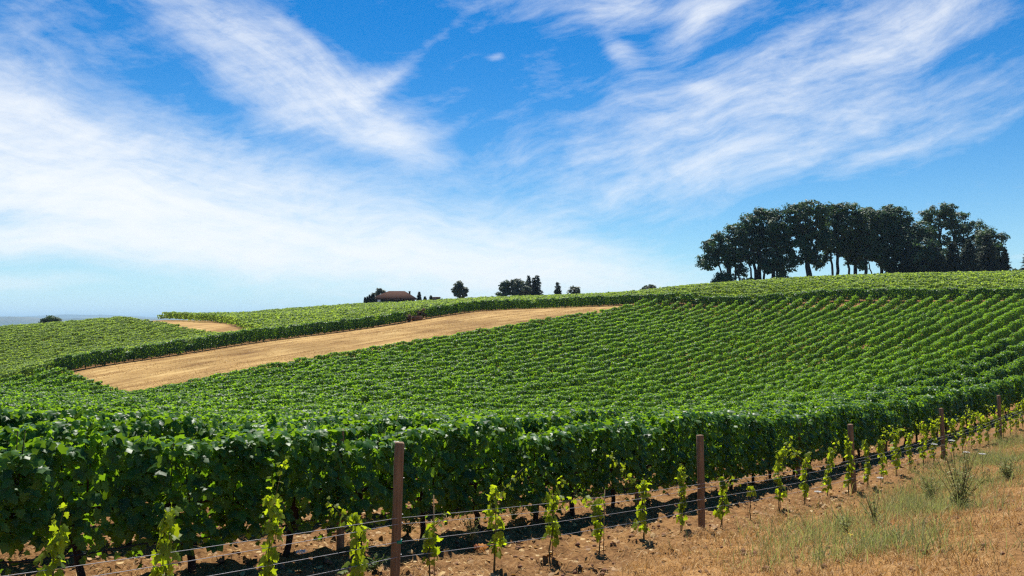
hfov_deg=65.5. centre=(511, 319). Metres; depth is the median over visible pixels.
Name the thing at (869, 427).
grapevine
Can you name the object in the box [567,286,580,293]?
broadleaf tree
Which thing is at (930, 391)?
grapevine
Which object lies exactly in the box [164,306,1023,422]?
vine row
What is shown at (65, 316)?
hills
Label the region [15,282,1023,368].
vine row
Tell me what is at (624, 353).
vine row
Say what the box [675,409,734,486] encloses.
grapevine
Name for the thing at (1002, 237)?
broadleaf tree
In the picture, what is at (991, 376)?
grapevine
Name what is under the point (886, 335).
vine row
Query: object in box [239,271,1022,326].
vine row
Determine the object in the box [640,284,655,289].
broadleaf tree
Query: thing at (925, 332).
vine row
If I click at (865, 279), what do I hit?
vine row
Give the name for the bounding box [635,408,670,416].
grapevine
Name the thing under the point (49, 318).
bush
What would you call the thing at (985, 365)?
grapevine
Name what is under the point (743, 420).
grapevine
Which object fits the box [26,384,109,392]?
vine row
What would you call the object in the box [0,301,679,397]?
vine row
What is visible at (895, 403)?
grapevine
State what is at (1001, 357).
grapevine
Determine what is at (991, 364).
grapevine
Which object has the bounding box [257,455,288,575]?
young vine
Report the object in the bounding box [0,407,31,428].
grapevine
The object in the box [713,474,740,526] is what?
young vine
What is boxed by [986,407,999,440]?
young vine
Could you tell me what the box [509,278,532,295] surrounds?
broadleaf tree
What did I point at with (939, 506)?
green grass
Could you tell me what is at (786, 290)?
vine row
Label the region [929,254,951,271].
conifer
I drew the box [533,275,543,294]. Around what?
conifer
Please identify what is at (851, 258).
broadleaf tree
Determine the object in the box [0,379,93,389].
vine row
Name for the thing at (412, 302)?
vine row
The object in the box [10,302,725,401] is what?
vine row
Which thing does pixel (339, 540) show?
trellis post
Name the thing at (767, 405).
grapevine
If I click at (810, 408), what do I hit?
grapevine
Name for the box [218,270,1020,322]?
vine row
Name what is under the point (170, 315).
vine row
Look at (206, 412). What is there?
grapevine
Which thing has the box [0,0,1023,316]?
sky
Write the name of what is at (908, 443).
young vine
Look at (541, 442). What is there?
grapevine
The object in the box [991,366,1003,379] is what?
grapevine
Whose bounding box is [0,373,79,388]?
vine row
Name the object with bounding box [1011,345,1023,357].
grapevine
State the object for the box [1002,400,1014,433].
young vine
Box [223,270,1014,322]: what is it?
vine row
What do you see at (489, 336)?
vine row
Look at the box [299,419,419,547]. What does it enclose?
grapevine
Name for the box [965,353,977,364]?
grapevine
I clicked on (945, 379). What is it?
grapevine
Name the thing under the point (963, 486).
weed
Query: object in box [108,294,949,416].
vine row
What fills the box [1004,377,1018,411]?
grapevine
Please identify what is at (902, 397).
grapevine
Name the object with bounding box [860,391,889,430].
grapevine
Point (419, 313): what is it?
withered vine
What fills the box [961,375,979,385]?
grapevine
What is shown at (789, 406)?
grapevine
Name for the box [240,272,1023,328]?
vine row
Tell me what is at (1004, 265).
conifer
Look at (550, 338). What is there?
vine row
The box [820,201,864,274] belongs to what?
broadleaf tree
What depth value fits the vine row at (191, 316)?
178.44 m
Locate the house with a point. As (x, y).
(395, 296)
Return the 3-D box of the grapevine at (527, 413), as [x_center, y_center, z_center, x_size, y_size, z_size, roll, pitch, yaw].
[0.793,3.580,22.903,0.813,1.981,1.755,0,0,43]
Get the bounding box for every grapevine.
[0,406,106,485]
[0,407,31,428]
[0,414,166,575]
[0,416,127,536]
[0,431,53,565]
[97,416,175,510]
[99,409,168,424]
[100,411,216,544]
[111,423,279,571]
[172,419,232,514]
[187,411,291,514]
[201,410,215,429]
[209,414,263,429]
[211,421,346,556]
[254,418,320,451]
[261,421,333,521]
[297,413,371,484]
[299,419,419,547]
[323,412,417,517]
[360,412,405,417]
[375,424,477,540]
[380,411,449,500]
[429,414,524,530]
[434,417,501,498]
[435,413,486,421]
[480,415,538,498]
[488,423,581,521]
[518,411,547,416]
[521,414,572,489]
[534,410,573,424]
[535,418,611,516]
[562,408,604,456]
[563,417,607,492]
[579,418,650,507]
[581,411,625,488]
[583,409,621,421]
[614,410,656,420]
[619,409,659,469]
[619,423,672,503]
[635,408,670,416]
[645,410,711,498]
[658,408,690,415]
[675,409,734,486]
[703,412,759,490]
[729,412,774,484]
[732,410,758,413]
[748,411,794,478]
[751,405,775,413]
[753,403,777,408]
[766,408,803,460]
[770,401,787,405]
[771,412,816,475]
[773,403,803,409]
[791,400,811,404]
[793,404,808,433]
[794,409,831,469]
[805,401,824,447]
[808,404,846,466]
[811,398,837,404]
[811,401,839,441]
[824,403,865,462]
[828,400,852,434]
[837,396,854,401]
[842,405,877,459]
[844,391,864,399]
[850,399,875,410]
[852,400,887,454]
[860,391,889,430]
[869,384,887,391]
[870,402,901,447]
[879,398,909,445]
[882,388,898,394]
[886,394,903,420]
[888,383,898,388]
[891,391,908,411]
[891,397,919,444]
[892,378,908,386]
[893,384,912,391]
[898,388,914,399]
[901,395,932,441]
[903,376,912,385]
[904,386,927,411]
[908,375,918,385]
[910,373,922,384]
[911,393,940,439]
[915,380,932,386]
[919,373,930,380]
[920,385,934,412]
[921,368,938,377]
[923,384,945,394]
[924,377,938,386]
[929,390,947,435]
[931,376,943,386]
[935,365,947,374]
[939,373,949,386]
[940,364,951,372]
[940,389,959,432]
[941,387,966,430]
[945,368,959,380]
[945,379,964,388]
[949,360,958,371]
[950,385,972,427]
[953,369,968,380]
[955,364,972,377]
[958,358,968,364]
[960,385,975,426]
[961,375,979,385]
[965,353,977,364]
[966,361,981,377]
[969,386,985,424]
[970,351,982,362]
[970,382,996,419]
[972,348,985,362]
[972,361,982,371]
[976,372,989,403]
[978,383,998,419]
[980,359,990,373]
[980,371,995,382]
[982,358,993,368]
[983,346,993,356]
[983,356,996,367]
[984,368,996,377]
[987,382,1003,417]
[990,343,999,354]
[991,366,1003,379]
[991,379,1010,408]
[992,343,1003,352]
[994,353,1007,367]
[994,357,1000,367]
[996,339,1006,351]
[997,365,1007,379]
[997,365,1013,378]
[1000,351,1011,364]
[1002,377,1016,413]
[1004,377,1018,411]
[1005,362,1019,377]
[1006,345,1018,359]
[1007,350,1017,361]
[1007,375,1023,405]
[1008,360,1021,373]
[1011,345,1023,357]
[1013,359,1023,375]
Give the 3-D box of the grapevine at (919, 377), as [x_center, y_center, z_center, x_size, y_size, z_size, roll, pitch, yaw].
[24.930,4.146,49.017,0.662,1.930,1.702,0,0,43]
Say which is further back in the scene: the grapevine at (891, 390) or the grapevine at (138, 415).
the grapevine at (891, 390)
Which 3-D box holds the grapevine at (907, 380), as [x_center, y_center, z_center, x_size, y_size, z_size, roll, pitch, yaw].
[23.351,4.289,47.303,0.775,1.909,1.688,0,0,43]
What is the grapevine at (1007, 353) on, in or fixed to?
on the ground at (120, 377)
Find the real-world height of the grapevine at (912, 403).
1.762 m
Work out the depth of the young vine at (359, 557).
8.14 m
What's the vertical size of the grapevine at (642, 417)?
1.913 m
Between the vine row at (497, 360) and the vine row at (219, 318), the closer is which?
the vine row at (497, 360)
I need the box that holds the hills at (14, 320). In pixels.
[0,317,187,325]
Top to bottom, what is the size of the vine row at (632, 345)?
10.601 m
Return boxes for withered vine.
[405,314,415,321]
[416,308,426,318]
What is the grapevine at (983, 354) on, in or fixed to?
on the ground at (120, 377)
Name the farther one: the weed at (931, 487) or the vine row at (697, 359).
the vine row at (697, 359)
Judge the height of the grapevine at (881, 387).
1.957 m
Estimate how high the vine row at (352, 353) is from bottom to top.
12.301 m
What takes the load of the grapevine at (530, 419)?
on the ground at (120, 377)
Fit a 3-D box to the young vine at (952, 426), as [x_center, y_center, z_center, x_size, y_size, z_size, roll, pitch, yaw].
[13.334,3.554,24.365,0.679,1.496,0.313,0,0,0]
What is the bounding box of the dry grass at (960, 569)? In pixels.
[582,426,1023,575]
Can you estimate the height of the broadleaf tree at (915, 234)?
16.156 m
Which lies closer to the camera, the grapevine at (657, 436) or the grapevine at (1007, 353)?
the grapevine at (657, 436)
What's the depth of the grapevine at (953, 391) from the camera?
31.71 m
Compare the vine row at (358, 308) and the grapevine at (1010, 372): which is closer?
the grapevine at (1010, 372)
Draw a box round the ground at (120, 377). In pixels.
[0,291,1023,575]
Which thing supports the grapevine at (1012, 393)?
on the ground at (120, 377)
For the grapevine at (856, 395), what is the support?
on the ground at (120, 377)
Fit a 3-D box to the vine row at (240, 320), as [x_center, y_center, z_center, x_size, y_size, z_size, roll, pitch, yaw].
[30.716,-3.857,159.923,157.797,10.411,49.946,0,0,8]
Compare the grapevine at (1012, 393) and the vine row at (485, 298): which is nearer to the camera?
the grapevine at (1012, 393)
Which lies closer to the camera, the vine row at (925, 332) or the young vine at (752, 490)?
the young vine at (752, 490)
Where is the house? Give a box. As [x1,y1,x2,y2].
[375,291,416,301]
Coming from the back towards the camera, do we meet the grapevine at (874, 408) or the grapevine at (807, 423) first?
the grapevine at (874, 408)
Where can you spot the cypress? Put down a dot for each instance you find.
(418, 296)
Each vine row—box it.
[0,283,1023,377]
[0,285,1022,382]
[0,298,647,395]
[0,300,762,404]
[0,300,776,406]
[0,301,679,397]
[0,302,714,400]
[0,304,702,399]
[0,367,45,382]
[0,367,66,386]
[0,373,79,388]
[0,375,88,389]
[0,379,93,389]
[0,386,117,393]
[1,296,844,410]
[1,298,789,406]
[1,370,74,387]
[2,296,816,409]
[2,301,751,403]
[3,380,102,392]
[4,302,691,398]
[4,367,60,383]
[6,296,887,412]
[7,298,657,396]
[7,300,737,401]
[7,390,126,394]
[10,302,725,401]
[11,296,830,409]
[12,294,982,418]
[12,295,966,419]
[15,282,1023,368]
[19,295,858,411]
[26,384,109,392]
[29,298,802,408]
[31,295,872,413]
[45,300,668,397]
[52,287,1023,370]
[53,295,901,414]
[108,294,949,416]
[128,296,917,414]
[157,303,344,318]
[158,293,1018,420]
[162,303,353,318]
[163,296,933,415]
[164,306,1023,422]
[168,302,369,318]
[172,302,373,318]
[178,302,375,319]
[182,303,368,319]
[188,301,390,320]
[193,302,394,320]
[199,302,387,320]
[200,294,1000,420]
[210,315,1023,425]
[211,298,1023,421]
[213,296,493,321]
[214,271,992,321]
[216,293,582,321]
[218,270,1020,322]
[220,270,1018,321]
[221,271,972,320]
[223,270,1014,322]
[225,271,984,322]
[227,271,1019,323]
[230,270,1014,324]
[232,271,1020,324]
[234,270,1023,324]
[236,271,1023,326]
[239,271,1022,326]
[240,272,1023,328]
[243,271,1020,327]
[245,272,1020,328]
[249,273,1023,328]
[252,274,1023,328]
[254,274,1023,326]
[256,276,1023,327]
[261,277,1023,327]
[263,278,1023,326]
[269,280,1023,326]
[1005,327,1023,356]
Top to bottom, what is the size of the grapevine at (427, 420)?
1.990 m
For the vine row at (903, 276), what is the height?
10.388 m
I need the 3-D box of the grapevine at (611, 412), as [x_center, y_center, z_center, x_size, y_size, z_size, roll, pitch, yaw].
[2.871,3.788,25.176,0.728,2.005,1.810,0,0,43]
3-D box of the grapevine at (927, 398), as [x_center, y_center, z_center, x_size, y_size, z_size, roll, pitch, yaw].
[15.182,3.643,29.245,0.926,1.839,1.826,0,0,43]
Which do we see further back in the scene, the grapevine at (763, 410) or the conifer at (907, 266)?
the conifer at (907, 266)
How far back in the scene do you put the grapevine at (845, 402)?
28.31 m
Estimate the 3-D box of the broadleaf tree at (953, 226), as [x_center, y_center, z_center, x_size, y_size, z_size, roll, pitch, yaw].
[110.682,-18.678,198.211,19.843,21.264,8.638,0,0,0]
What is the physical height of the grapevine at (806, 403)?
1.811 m
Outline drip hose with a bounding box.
[0,402,1015,563]
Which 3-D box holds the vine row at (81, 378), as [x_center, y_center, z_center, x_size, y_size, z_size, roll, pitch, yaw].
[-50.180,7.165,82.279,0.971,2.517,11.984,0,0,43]
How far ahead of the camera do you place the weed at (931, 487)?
16.00 m
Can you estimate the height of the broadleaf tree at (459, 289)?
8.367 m
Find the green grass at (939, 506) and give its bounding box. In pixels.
[638,425,1023,575]
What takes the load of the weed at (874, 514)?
on the ground at (120, 377)
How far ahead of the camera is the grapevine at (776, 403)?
34.51 m
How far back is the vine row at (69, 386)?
81.19 m
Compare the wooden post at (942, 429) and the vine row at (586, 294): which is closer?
the wooden post at (942, 429)
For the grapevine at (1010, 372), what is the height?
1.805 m
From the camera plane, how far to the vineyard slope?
136.47 m
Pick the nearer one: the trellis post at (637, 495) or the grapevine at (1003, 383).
the trellis post at (637, 495)
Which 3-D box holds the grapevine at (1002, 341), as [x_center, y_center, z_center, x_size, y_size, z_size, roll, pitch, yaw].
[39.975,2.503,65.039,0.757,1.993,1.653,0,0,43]
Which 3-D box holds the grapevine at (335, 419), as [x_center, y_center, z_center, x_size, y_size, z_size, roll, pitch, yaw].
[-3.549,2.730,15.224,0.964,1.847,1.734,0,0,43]
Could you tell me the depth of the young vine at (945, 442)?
23.59 m
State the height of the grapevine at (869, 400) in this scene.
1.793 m
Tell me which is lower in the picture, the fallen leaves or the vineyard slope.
the fallen leaves
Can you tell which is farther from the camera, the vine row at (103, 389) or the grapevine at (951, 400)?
the vine row at (103, 389)
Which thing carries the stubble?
on the ground at (120, 377)
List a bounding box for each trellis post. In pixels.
[336,429,343,549]
[635,427,640,505]
[796,418,800,477]
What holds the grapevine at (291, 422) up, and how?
on the ground at (120, 377)
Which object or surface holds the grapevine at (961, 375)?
on the ground at (120, 377)
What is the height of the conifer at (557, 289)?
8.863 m
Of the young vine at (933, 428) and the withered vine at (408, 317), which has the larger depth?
the withered vine at (408, 317)
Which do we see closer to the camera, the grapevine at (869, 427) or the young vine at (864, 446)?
the young vine at (864, 446)
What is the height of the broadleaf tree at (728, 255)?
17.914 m
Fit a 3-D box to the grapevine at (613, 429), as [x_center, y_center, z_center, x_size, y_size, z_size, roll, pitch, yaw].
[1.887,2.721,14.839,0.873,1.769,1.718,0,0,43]
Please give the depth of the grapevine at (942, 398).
30.13 m
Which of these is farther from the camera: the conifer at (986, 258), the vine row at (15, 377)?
the conifer at (986, 258)
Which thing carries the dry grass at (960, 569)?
on the ground at (120, 377)
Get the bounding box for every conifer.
[526,275,531,294]
[531,278,536,294]
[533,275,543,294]
[554,282,561,294]
[896,247,916,272]
[920,233,938,271]
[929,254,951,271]
[944,241,964,271]
[953,239,982,271]
[976,233,1001,270]
[999,249,1012,270]
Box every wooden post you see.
[390,442,404,575]
[696,435,705,530]
[848,424,856,493]
[939,408,945,460]
[997,395,1001,438]
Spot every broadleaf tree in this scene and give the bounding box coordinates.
[372,288,385,295]
[451,280,468,297]
[494,280,511,296]
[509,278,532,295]
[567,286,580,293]
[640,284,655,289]
[694,222,750,279]
[736,206,771,279]
[758,207,796,277]
[781,199,835,276]
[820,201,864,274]
[843,206,879,273]
[855,208,899,273]
[876,204,913,272]
[889,220,949,271]
[916,201,996,263]
[964,227,1010,268]
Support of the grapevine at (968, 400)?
on the ground at (120, 377)
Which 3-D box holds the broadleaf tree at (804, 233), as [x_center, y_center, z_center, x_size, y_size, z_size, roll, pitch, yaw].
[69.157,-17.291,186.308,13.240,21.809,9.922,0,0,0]
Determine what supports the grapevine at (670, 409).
on the ground at (120, 377)
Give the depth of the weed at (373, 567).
9.46 m
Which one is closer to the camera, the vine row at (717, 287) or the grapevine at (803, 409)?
the grapevine at (803, 409)
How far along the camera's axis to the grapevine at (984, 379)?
43.67 m
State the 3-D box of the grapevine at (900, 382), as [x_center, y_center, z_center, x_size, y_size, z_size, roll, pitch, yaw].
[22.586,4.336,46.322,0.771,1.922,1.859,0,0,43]
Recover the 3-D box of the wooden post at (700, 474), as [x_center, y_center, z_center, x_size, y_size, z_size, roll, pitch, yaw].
[3.152,2.836,13.249,0.115,1.853,0.103,-1,0,-12]
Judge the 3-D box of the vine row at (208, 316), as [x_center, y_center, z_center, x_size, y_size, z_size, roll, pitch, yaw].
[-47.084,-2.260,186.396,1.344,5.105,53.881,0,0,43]
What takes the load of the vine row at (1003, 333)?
on the ground at (120, 377)
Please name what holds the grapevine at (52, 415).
on the ground at (120, 377)
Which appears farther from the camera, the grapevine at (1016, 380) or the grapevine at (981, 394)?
the grapevine at (1016, 380)
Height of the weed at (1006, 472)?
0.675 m
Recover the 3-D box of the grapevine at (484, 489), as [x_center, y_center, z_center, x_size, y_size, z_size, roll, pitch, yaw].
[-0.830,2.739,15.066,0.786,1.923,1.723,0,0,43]
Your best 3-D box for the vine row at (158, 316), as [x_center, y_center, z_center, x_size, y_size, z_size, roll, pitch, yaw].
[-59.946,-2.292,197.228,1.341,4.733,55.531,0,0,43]
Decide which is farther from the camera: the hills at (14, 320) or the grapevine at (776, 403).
the hills at (14, 320)
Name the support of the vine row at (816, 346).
on the ground at (120, 377)
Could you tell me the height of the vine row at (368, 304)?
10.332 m
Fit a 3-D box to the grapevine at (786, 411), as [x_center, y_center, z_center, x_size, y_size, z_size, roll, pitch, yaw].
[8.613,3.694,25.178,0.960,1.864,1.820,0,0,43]
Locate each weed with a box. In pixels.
[366,552,388,571]
[401,513,421,534]
[462,516,480,540]
[506,502,525,519]
[832,507,853,532]
[858,492,880,523]
[919,473,944,499]
[930,441,992,509]
[992,454,1021,478]
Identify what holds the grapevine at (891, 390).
on the ground at (120, 377)
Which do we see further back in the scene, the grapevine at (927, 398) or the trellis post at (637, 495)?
the grapevine at (927, 398)
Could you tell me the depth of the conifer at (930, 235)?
183.29 m
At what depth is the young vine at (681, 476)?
12.76 m
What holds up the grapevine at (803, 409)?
on the ground at (120, 377)
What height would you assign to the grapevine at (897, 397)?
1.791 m
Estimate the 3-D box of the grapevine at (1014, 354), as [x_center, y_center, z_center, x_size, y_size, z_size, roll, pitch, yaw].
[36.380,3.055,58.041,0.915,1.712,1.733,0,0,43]
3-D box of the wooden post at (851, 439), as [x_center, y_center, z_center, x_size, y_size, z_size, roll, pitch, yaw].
[7.828,3.316,18.293,0.114,1.856,0.104,-4,1,-12]
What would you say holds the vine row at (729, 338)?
on the ground at (120, 377)
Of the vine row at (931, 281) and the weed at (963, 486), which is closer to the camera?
the weed at (963, 486)
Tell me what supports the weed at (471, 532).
on the ground at (120, 377)
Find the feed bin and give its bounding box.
[412,316,421,320]
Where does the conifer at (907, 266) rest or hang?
on the ground at (120, 377)
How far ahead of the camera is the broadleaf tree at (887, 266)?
188.61 m
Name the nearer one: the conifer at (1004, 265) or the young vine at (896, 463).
the young vine at (896, 463)
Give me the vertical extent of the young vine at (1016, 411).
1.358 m
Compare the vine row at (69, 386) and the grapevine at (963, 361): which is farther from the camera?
the vine row at (69, 386)
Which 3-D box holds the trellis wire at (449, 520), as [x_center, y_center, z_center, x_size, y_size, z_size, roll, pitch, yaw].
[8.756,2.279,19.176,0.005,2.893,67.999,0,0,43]
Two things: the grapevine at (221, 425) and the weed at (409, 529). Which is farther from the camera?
the grapevine at (221, 425)
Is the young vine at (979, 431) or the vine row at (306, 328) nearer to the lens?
the young vine at (979, 431)
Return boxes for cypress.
[416,292,421,299]
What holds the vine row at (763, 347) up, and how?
on the ground at (120, 377)
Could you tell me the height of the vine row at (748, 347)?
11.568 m
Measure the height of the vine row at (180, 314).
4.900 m
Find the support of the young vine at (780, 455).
on the ground at (120, 377)
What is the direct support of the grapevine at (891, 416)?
on the ground at (120, 377)
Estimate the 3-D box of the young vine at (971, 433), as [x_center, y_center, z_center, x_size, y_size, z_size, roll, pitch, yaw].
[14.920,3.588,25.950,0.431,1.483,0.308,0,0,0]
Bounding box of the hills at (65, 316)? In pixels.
[0,314,160,318]
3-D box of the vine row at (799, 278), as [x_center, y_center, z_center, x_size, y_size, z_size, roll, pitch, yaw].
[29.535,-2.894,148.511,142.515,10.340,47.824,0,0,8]
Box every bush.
[38,315,61,322]
[710,270,735,282]
[774,274,788,277]
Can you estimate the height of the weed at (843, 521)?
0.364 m
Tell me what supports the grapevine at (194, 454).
on the ground at (120, 377)
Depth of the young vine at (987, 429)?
27.53 m
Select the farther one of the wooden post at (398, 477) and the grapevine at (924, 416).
the grapevine at (924, 416)
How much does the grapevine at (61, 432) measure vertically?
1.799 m
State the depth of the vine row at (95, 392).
76.99 m
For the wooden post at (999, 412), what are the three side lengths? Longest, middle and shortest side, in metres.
1.854 x 0.116 x 0.104 m
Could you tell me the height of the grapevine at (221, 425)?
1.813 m
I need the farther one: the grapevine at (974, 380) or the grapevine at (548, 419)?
the grapevine at (974, 380)
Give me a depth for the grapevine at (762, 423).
19.02 m
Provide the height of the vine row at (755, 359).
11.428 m
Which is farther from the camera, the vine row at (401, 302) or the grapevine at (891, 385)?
the vine row at (401, 302)
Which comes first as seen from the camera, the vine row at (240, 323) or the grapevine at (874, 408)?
the grapevine at (874, 408)
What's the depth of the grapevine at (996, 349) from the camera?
63.16 m
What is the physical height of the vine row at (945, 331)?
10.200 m
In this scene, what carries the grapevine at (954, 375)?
on the ground at (120, 377)
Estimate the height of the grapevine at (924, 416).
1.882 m
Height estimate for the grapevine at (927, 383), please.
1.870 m
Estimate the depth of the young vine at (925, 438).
22.09 m
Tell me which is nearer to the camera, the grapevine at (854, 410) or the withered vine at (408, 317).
the grapevine at (854, 410)
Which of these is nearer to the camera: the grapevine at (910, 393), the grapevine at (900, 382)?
the grapevine at (910, 393)
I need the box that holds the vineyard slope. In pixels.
[0,316,227,372]
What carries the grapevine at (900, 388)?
on the ground at (120, 377)
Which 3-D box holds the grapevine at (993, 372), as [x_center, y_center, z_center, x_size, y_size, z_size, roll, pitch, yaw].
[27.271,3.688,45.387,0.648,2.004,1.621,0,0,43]
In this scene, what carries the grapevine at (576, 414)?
on the ground at (120, 377)
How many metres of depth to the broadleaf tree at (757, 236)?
191.14 m
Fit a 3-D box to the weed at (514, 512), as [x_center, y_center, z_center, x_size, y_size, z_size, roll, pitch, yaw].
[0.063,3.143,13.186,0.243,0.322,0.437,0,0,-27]
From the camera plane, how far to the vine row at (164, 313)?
176.68 m
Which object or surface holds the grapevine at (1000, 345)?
on the ground at (120, 377)
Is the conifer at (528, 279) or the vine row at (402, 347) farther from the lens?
the conifer at (528, 279)
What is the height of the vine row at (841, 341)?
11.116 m
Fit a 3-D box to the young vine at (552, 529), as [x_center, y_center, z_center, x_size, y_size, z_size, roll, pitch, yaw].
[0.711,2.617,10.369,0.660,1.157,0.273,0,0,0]
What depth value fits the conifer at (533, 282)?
261.60 m
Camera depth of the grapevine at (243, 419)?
16.11 m
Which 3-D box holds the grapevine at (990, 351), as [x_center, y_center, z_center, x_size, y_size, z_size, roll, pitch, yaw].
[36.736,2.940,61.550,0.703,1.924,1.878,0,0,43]
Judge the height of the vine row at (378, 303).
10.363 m
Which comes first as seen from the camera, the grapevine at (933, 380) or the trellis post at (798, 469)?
the trellis post at (798, 469)
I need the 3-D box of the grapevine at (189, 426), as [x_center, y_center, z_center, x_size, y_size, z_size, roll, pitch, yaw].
[-4.797,2.237,10.889,0.736,1.933,1.601,0,0,43]
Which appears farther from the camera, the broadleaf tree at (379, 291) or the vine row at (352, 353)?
the broadleaf tree at (379, 291)
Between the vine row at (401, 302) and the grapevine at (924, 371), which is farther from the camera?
the vine row at (401, 302)
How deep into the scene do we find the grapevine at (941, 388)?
36.80 m
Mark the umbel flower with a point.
(301, 551)
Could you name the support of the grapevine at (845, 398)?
on the ground at (120, 377)
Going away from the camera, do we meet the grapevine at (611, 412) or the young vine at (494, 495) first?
the young vine at (494, 495)
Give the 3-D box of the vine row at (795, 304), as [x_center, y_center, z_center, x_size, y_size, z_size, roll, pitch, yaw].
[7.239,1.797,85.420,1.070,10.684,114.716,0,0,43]
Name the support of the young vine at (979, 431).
on the ground at (120, 377)
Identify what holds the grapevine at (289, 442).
on the ground at (120, 377)
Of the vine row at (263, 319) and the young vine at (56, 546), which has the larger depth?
the vine row at (263, 319)
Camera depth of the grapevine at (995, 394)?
35.83 m
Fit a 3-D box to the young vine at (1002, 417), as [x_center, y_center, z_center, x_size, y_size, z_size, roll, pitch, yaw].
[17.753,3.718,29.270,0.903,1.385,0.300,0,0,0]
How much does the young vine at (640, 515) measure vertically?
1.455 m
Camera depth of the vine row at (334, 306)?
191.46 m
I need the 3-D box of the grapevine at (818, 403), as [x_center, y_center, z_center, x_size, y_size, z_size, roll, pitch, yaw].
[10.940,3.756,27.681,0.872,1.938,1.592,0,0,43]
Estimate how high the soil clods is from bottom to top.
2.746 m
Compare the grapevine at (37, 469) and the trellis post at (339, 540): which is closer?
the grapevine at (37, 469)
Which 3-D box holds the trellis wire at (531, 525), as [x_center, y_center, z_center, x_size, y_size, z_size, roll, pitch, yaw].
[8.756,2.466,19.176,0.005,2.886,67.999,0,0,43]
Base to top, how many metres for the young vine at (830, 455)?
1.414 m
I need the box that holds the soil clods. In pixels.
[21,447,1023,575]
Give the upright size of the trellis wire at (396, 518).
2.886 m
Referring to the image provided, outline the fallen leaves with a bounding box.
[0,435,1011,575]
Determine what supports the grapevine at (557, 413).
on the ground at (120, 377)
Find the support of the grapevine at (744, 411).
on the ground at (120, 377)
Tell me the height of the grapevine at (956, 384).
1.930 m
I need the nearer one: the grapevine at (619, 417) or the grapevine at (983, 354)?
the grapevine at (619, 417)
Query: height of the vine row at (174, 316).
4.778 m
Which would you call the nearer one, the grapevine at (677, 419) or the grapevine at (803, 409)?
the grapevine at (677, 419)
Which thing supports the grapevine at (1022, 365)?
on the ground at (120, 377)
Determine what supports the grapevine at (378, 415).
on the ground at (120, 377)
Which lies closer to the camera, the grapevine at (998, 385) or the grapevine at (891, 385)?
the grapevine at (998, 385)
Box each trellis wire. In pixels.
[6,410,1019,575]
[96,413,1018,575]
[211,418,1016,575]
[310,423,1015,575]
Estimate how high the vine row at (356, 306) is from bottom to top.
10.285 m
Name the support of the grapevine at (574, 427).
on the ground at (120, 377)
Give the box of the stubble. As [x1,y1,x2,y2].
[74,308,606,389]
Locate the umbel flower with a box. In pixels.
[296,549,306,567]
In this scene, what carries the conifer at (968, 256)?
on the ground at (120, 377)
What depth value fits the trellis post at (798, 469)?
20.74 m
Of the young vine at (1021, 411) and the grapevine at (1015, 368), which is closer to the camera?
the young vine at (1021, 411)
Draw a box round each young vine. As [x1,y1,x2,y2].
[34,502,69,575]
[149,503,182,575]
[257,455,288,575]
[326,496,371,575]
[422,495,450,575]
[482,464,527,571]
[541,476,591,557]
[577,490,605,552]
[606,452,651,538]
[674,463,687,532]
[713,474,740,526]
[746,477,756,519]
[772,436,801,509]
[783,446,811,503]
[821,438,839,495]
[843,434,854,495]
[861,439,870,488]
[875,426,887,481]
[883,425,901,475]
[897,424,913,464]
[912,417,928,465]
[928,416,941,462]
[936,419,948,458]
[937,412,959,450]
[955,413,967,449]
[964,409,975,444]
[966,405,984,443]
[975,411,991,443]
[984,402,1007,433]
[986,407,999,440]
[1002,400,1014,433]
[1013,400,1023,430]
[1018,399,1023,425]
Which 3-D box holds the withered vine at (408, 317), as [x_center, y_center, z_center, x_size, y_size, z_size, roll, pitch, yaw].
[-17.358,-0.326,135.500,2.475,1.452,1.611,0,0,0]
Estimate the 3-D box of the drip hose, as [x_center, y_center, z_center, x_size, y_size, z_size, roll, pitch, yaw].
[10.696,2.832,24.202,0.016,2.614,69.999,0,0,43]
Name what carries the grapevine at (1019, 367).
on the ground at (120, 377)
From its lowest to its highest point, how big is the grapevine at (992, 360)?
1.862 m
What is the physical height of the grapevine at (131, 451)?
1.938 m
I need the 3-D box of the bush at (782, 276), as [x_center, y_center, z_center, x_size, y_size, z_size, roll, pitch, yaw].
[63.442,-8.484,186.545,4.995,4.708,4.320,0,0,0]
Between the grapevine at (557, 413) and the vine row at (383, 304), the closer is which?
the grapevine at (557, 413)
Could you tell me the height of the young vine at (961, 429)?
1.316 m
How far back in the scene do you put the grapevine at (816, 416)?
21.59 m
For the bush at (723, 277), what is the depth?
186.28 m
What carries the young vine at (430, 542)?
on the ground at (120, 377)
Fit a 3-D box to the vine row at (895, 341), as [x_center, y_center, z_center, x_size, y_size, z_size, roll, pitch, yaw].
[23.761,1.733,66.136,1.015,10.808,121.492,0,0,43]
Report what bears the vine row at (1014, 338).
on the ground at (120, 377)
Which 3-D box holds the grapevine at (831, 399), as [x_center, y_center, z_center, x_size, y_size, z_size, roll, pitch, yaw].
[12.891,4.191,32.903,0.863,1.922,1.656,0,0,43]
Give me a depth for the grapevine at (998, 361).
54.64 m
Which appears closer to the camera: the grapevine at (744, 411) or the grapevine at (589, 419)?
the grapevine at (589, 419)
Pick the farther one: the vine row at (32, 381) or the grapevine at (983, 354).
the vine row at (32, 381)
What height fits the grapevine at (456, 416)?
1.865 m
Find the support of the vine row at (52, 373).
on the ground at (120, 377)
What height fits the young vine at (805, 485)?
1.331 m
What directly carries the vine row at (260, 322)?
on the ground at (120, 377)
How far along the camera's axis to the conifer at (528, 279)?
261.62 m

